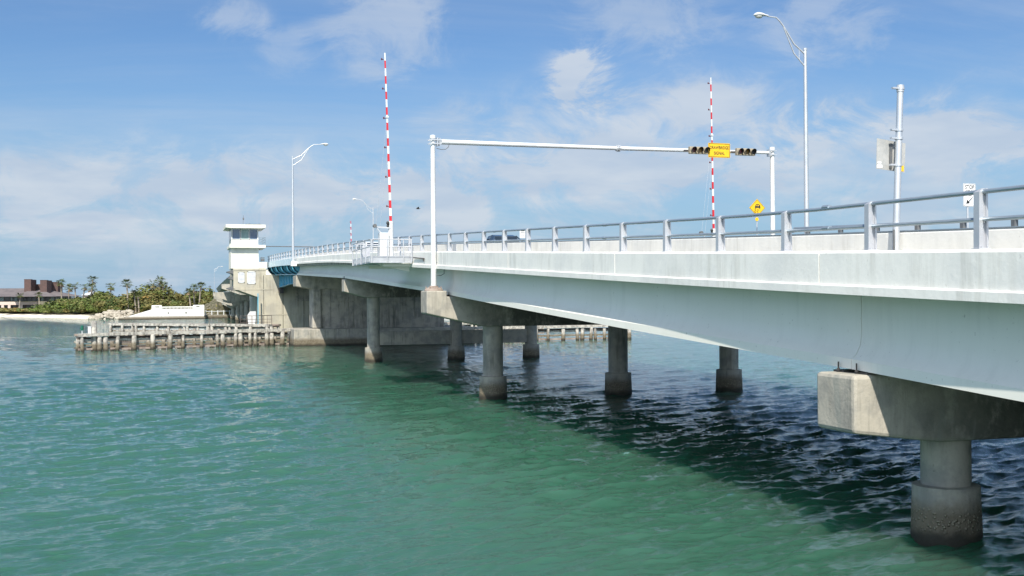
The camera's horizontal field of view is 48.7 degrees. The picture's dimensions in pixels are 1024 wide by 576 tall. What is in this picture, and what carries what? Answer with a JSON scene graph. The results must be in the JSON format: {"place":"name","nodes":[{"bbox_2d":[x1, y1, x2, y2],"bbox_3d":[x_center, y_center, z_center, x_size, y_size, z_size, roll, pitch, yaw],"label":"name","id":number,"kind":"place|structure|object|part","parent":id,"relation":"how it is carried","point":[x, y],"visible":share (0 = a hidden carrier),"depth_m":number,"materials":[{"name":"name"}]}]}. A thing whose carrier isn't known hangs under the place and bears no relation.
{"place":"outdoors","nodes":[
{"label":"outdoors","id":0,"kind":"place"},
{"bbox_2d":[0,313,124,318],"bbox_3d":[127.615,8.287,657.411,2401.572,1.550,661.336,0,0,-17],"label":"beach","id":1,"kind":"structure","parent":0,"point":[43,315],"depth_m":283.26,"materials":[{"name":"beige sand"}]},
{"bbox_2d":[88,309,210,318],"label":"riprap","id":2,"kind":"object","parent":1,"relation":"on","point":[112,314],"visible":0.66,"depth_m":253.07,"materials":[{"name":"beige stone"}]},
{"bbox_2d":[204,299,229,317],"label":"embankment","id":3,"kind":"structure","parent":1,"relation":"on","point":[211,305],"depth_m":256.91,"materials":[{"name":"concrete"}]},
{"bbox_2d":[0,301,141,314],"bbox_3d":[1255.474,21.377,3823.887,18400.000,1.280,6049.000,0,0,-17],"label":"ground","id":4,"kind":"structure","parent":0,"point":[73,313],"depth_m":289.30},
{"bbox_2d":[17,292,23,307],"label":"palm tree","id":5,"kind":"object","parent":4,"relation":"on","point":[19,296],"visible":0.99,"depth_m":313.51,"materials":[{"name":"green plant"}]},
{"bbox_2d":[35,292,42,303],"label":"palm tree","id":6,"kind":"object","parent":4,"relation":"on","point":[38,296],"visible":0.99,"depth_m":313.08,"materials":[{"name":"green plant"}]},
{"bbox_2d":[0,279,78,307],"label":"clubhouse","id":7,"kind":"structure","parent":4,"relation":"on","point":[49,289],"depth_m":321.70,"materials":[{"name":"brown"}]},
{"bbox_2d":[55,278,65,297],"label":"palm tree","id":8,"kind":"object","parent":4,"relation":"on","point":[61,284],"visible":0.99,"depth_m":300.76,"materials":[{"name":"green plant"}]},
{"bbox_2d":[63,284,73,297],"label":"palm tree","id":9,"kind":"object","parent":4,"relation":"on","point":[69,290],"visible":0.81,"depth_m":306.06,"materials":[{"name":"green plant"}]},
{"bbox_2d":[69,282,81,297],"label":"palm tree","id":10,"kind":"object","parent":4,"relation":"on","point":[74,286],"visible":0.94,"depth_m":297.12,"materials":[{"name":"green plant"}]},
{"bbox_2d":[80,284,88,297],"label":"palm tree","id":11,"kind":"object","parent":4,"relation":"on","point":[84,289],"visible":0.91,"depth_m":299.70,"materials":[{"name":"green plant"}]},
{"bbox_2d":[86,283,96,294],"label":"palm tree","id":12,"kind":"object","parent":4,"relation":"on","point":[92,289],"visible":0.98,"depth_m":279.48,"materials":[{"name":"green plant"}]},
{"bbox_2d":[88,276,97,293],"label":"palm tree","id":13,"kind":"object","parent":4,"relation":"on","point":[95,277],"visible":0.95,"depth_m":289.03,"materials":[{"name":"green plant"}]},
{"bbox_2d":[87,291,117,298],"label":"broadleaf tree","id":14,"kind":"object","parent":4,"relation":"on","point":[100,293],"visible":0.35,"depth_m":280.38,"materials":[{"name":"green plant"}]},
{"bbox_2d":[91,301,117,310],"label":"broadleaf tree","id":15,"kind":"object","parent":4,"relation":"on","point":[100,305],"visible":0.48,"depth_m":261.30,"materials":[{"name":"green plant"}]},
{"bbox_2d":[0,296,216,312],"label":"mangrove thicket","id":16,"kind":"object","parent":4,"relation":"on","point":[74,305],"visible":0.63,"depth_m":270.06,"materials":[{"name":"green plant"}]},
{"bbox_2d":[105,283,115,292],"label":"palm tree","id":17,"kind":"object","parent":4,"relation":"on","point":[111,288],"visible":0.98,"depth_m":288.17,"materials":[{"name":"green plant"}]},
{"bbox_2d":[95,294,132,301],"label":"broadleaf tree","id":18,"kind":"object","parent":4,"relation":"on","point":[114,296],"visible":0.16,"depth_m":275.71,"materials":[{"name":"green plant"}]},
{"bbox_2d":[121,279,133,307],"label":"palm tree","id":19,"kind":"object","parent":4,"relation":"on","point":[126,284],"visible":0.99,"depth_m":264.87,"materials":[{"name":"green plant"}]},
{"bbox_2d":[131,289,136,311],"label":"palm tree","id":20,"kind":"object","parent":4,"relation":"on","point":[134,299],"visible":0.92,"depth_m":267.26,"materials":[{"name":"green plant"}]},
{"bbox_2d":[132,291,143,312],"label":"palm tree","id":21,"kind":"object","parent":4,"relation":"on","point":[137,293],"visible":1,"depth_m":265.52,"materials":[{"name":"green plant"}]},
{"bbox_2d":[128,289,161,303],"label":"broadleaf tree","id":22,"kind":"object","parent":4,"relation":"on","point":[150,295],"visible":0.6,"depth_m":274.66,"materials":[{"name":"green plant"}]},
{"bbox_2d":[146,279,157,289],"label":"palm tree","id":23,"kind":"object","parent":4,"relation":"on","point":[154,285],"visible":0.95,"depth_m":279.98,"materials":[{"name":"green plant"}]},
{"bbox_2d":[135,284,177,299],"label":"broadleaf tree","id":24,"kind":"object","parent":4,"relation":"on","point":[147,288],"visible":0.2,"depth_m":279.91,"materials":[{"name":"green plant"}]},
{"bbox_2d":[156,275,165,292],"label":"palm tree","id":25,"kind":"object","parent":4,"relation":"on","point":[161,277],"visible":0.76,"depth_m":279.70,"materials":[{"name":"green plant"}]},
{"bbox_2d":[156,281,167,299],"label":"palm tree","id":26,"kind":"object","parent":4,"relation":"on","point":[162,286],"visible":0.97,"depth_m":276.87,"materials":[{"name":"green plant"}]},
{"bbox_2d":[146,288,183,300],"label":"broadleaf tree","id":27,"kind":"object","parent":4,"relation":"on","point":[170,295],"visible":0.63,"depth_m":277.78,"materials":[{"name":"green plant"}]},
{"bbox_2d":[184,288,193,308],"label":"palm tree","id":28,"kind":"object","parent":4,"relation":"on","point":[188,291],"visible":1,"depth_m":274.69,"materials":[{"name":"green plant"}]},
{"bbox_2d":[189,283,197,304],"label":"palm tree","id":29,"kind":"object","parent":4,"relation":"on","point":[193,290],"visible":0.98,"depth_m":276.97,"materials":[{"name":"green plant"}]},
{"bbox_2d":[181,291,213,304],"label":"broadleaf tree","id":30,"kind":"object","parent":4,"relation":"on","point":[203,294],"visible":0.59,"depth_m":280.42,"materials":[{"name":"green plant"}]},
{"bbox_2d":[194,282,205,301],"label":"palm tree","id":31,"kind":"object","parent":4,"relation":"on","point":[201,283],"visible":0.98,"depth_m":275.52,"materials":[{"name":"green plant"}]},
{"bbox_2d":[185,288,214,297],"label":"broadleaf tree","id":32,"kind":"object","parent":4,"relation":"on","point":[209,289],"visible":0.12,"depth_m":286.47,"materials":[{"name":"green plant"}]},
{"bbox_2d":[223,215,314,268],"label":"control tower","id":33,"kind":"structure","parent":0,"point":[243,247],"depth_m":130.55,"materials":[{"name":"white concrete"}]},
{"bbox_2d":[232,229,239,239],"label":"window","id":34,"kind":"structure","parent":33,"relation":"in","point":[235,232],"depth_m":130.27,"materials":[{"name":"blue glass"}]},
{"bbox_2d":[241,229,248,239],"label":"window","id":35,"kind":"structure","parent":33,"relation":"in","point":[244,232],"depth_m":130.55,"materials":[{"name":"teal glass"}]},
{"bbox_2d":[249,229,257,239],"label":"window","id":36,"kind":"structure","parent":33,"relation":"in","point":[252,232],"depth_m":130.84,"materials":[{"name":"blue glass"}]},
{"bbox_2d":[0,316,1023,575],"bbox_3d":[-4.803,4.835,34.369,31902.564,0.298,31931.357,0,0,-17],"label":"water","id":37,"kind":"structure","parent":0,"point":[318,460],"depth_m":29.87,"materials":[{"name":"teal liquid"}]},
{"bbox_2d":[87,321,96,350],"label":"channel marker","id":38,"kind":"object","parent":37,"relation":"in","point":[92,328],"visible":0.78,"depth_m":98.07,"materials":[{"name":"white paint"}]},
{"bbox_2d":[118,305,204,319],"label":"quay wall","id":39,"kind":"structure","parent":37,"relation":"in","point":[160,312],"depth_m":245.72,"materials":[{"name":"concrete"}]},
{"bbox_2d":[74,328,289,350],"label":"timber fender","id":40,"kind":"object","parent":37,"relation":"in","point":[131,340],"visible":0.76,"depth_m":102.40,"materials":[{"name":"grey wood"}]},
{"bbox_2d":[108,323,280,338],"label":"timber fender","id":41,"kind":"object","parent":37,"relation":"in","point":[134,327],"visible":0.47,"depth_m":129.17,"materials":[{"name":"grey wood"}]},
{"bbox_2d":[213,271,269,321],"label":"approach","id":42,"kind":"structure","parent":37,"relation":"in","point":[236,304],"depth_m":205.98,"materials":[{"name":"white paint"}]},
{"bbox_2d":[226,268,309,331],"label":"tower pier","id":43,"kind":"structure","parent":37,"relation":"in","point":[288,307],"depth_m":131.41,"materials":[{"name":"beige concrete"}]},
{"bbox_2d":[238,272,244,282],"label":"louvre window","id":44,"kind":"structure","parent":43,"relation":"in","point":[241,279],"depth_m":130.27,"materials":[{"name":"white paint"}]},
{"bbox_2d":[247,271,255,283],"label":"louvre window","id":45,"kind":"structure","parent":43,"relation":"in","point":[251,275],"depth_m":130.59,"materials":[{"name":"white paint"}]},
{"bbox_2d":[238,293,271,326],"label":"service landing","id":46,"kind":"object","parent":43,"relation":"attached to","point":[251,317],"visible":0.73,"depth_m":129.80,"materials":[{"name":"white paint"}]},
{"bbox_2d":[287,275,473,345],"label":"rest pier","id":47,"kind":"structure","parent":37,"relation":"in","point":[337,316],"depth_m":107.62,"materials":[{"name":"concrete"}]},
{"bbox_2d":[267,255,304,292],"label":"lift span","id":48,"kind":"object","parent":47,"relation":"on","point":[285,271],"visible":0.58,"depth_m":122.27,"materials":[{"name":"blue paint"}]},
{"bbox_2d":[342,279,539,362],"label":"bridge pier","id":49,"kind":"structure","parent":37,"relation":"in","point":[455,336],"depth_m":79.64,"materials":[{"name":"concrete"}]},
{"bbox_2d":[444,322,543,333],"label":"timber fender","id":50,"kind":"object","parent":37,"relation":"in","point":[448,323],"visible":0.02,"depth_m":128.41,"materials":[{"name":"grey wood"}]},
{"bbox_2d":[474,325,630,340],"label":"timber fender","id":51,"kind":"object","parent":37,"relation":"in","point":[577,329],"visible":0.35,"depth_m":114.47,"materials":[{"name":"grey wood"}]},
{"bbox_2d":[421,291,742,399],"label":"bridge pier","id":52,"kind":"structure","parent":37,"relation":"in","point":[492,319],"depth_m":49.81,"materials":[{"name":"concrete"}]},
{"bbox_2d":[424,135,776,290],"bbox_3d":[4.418,-3.320,51.761,17.270,6.808,0.840,0,0,-17],"label":"signal gantry","id":53,"kind":"object","parent":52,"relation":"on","point":[616,148],"visible":0.94,"depth_m":50.31,"materials":[{"name":"silver metal"}]},
{"bbox_2d":[684,146,709,153],"bbox_3d":[8.665,-6.432,52.750,1.220,0.330,0.465,0,0,-17],"label":"traffic signal","id":54,"kind":"object","parent":53,"relation":"attached to","point":[696,150],"visible":1,"depth_m":52.73,"materials":[{"name":"metal"}]},
{"bbox_2d":[708,143,729,157],"bbox_3d":[9.678,-6.452,53.145,1.130,0.680,0.288,0,0,-17],"label":"drawbridge sign","id":55,"kind":"object","parent":53,"relation":"attached to","point":[719,150],"visible":1,"depth_m":53.02,"materials":[{"name":"metal"}]},
{"bbox_2d":[730,148,756,155],"bbox_3d":[10.990,-6.444,53.457,1.220,0.330,0.465,0,0,-17],"label":"traffic signal","id":56,"kind":"object","parent":53,"relation":"attached to","point":[744,151],"visible":1,"depth_m":53.46,"materials":[{"name":"metal"}]},
{"bbox_2d":[817,371,1023,547],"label":"bridge pier","id":57,"kind":"structure","parent":37,"relation":"in","point":[945,426],"depth_m":20.34,"materials":[{"name":"concrete"}]},
{"bbox_2d":[290,219,1023,401],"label":"road bridge","id":58,"kind":"structure","parent":57,"relation":"on","point":[942,307],"depth_m":22.19,"materials":[{"name":"concrete"}]},
{"bbox_2d":[290,143,328,261],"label":"street lamp","id":59,"kind":"object","parent":58,"relation":"on","point":[324,144],"visible":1,"depth_m":103.00,"materials":[{"name":"metal"}]},
{"bbox_2d":[353,198,373,241],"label":"street lamp","id":60,"kind":"object","parent":58,"relation":"on","point":[371,212],"visible":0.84,"depth_m":161.34,"materials":[{"name":"metal"}]},
{"bbox_2d":[358,242,377,248],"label":"van","id":61,"kind":"object","parent":58,"relation":"on","point":[367,243],"visible":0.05,"depth_m":101.36,"materials":[{"name":"white paint"}]},
{"bbox_2d":[352,239,424,271],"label":"gate platform","id":62,"kind":"structure","parent":58,"relation":"attached to","point":[403,262],"depth_m":54.33,"materials":[{"name":"metal"}]},
{"bbox_2d":[373,53,393,255],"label":"barrier gate","id":63,"kind":"structure","parent":62,"relation":"on","point":[382,251],"depth_m":54.74,"materials":[{"name":"white metal"}]},
{"bbox_2d":[487,235,524,241],"bbox_3d":[-0.459,-2.227,62.504,2.150,1.440,4.738,0,0,-17],"label":"car","id":64,"kind":"object","parent":58,"relation":"on","point":[499,237],"visible":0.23,"depth_m":62.09,"materials":[{"name":"blue paint"}]},
{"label":"windows","id":65,"kind":"part","parent":64,"relation":"part of","materials":[{"name":"glass"}]},
{"bbox_2d":[268,185,1023,261],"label":"bridge railing","id":66,"kind":"object","parent":58,"relation":"on","point":[980,219],"visible":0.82,"depth_m":22.43,"materials":[{"name":"metal"}]},
{"bbox_2d":[699,77,715,236],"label":"barrier gate","id":67,"kind":"structure","parent":58,"relation":"on","point":[713,230],"depth_m":62.04,"materials":[{"name":"white metal"}]},
{"bbox_2d":[749,199,764,234],"bbox_3d":[12.462,-2.953,57.471,0.900,3.145,0.098,0,0,-17],"label":"warning sign","id":68,"kind":"object","parent":58,"relation":"on","point":[756,206],"visible":0.83,"depth_m":57.45,"materials":[{"name":"metal"}]},
{"bbox_2d":[754,12,808,233],"bbox_3d":[12.353,-6.929,51.579,2.840,11.154,0.440,0,0,-17],"label":"street lamp","id":69,"kind":"object","parent":58,"relation":"on","point":[806,168],"visible":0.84,"depth_m":51.84,"materials":[{"name":"metal"}]},
{"bbox_2d":[876,84,905,249],"bbox_3d":[6.872,-2.093,20.276,0.620,3.109,0.300,0,0,-17],"label":"sign pole","id":70,"kind":"object","parent":58,"relation":"on","point":[890,155],"visible":0.9,"depth_m":20.27,"materials":[{"name":"metal"}]},
{"bbox_2d":[0,0,1023,297],"label":"sky","id":71,"kind":"structure","parent":0,"point":[132,132],"materials":[{"name":"blue"}]},
{"bbox_2d":[520,231,524,238],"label":"sign","id":72,"kind":"object","parent":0,"point":[522,234],"visible":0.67,"depth_m":93.54,"materials":[{"name":"metal"}]},
{"bbox_2d":[963,183,975,227],"bbox_3d":[16.758,-2.325,41.416,0.530,3.000,0.118,0,0,-17],"label":"stop sign plate","id":73,"kind":"object","parent":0,"point":[968,201],"visible":0.52,"depth_m":41.39,"materials":[{"name":"metal"}]}
]}

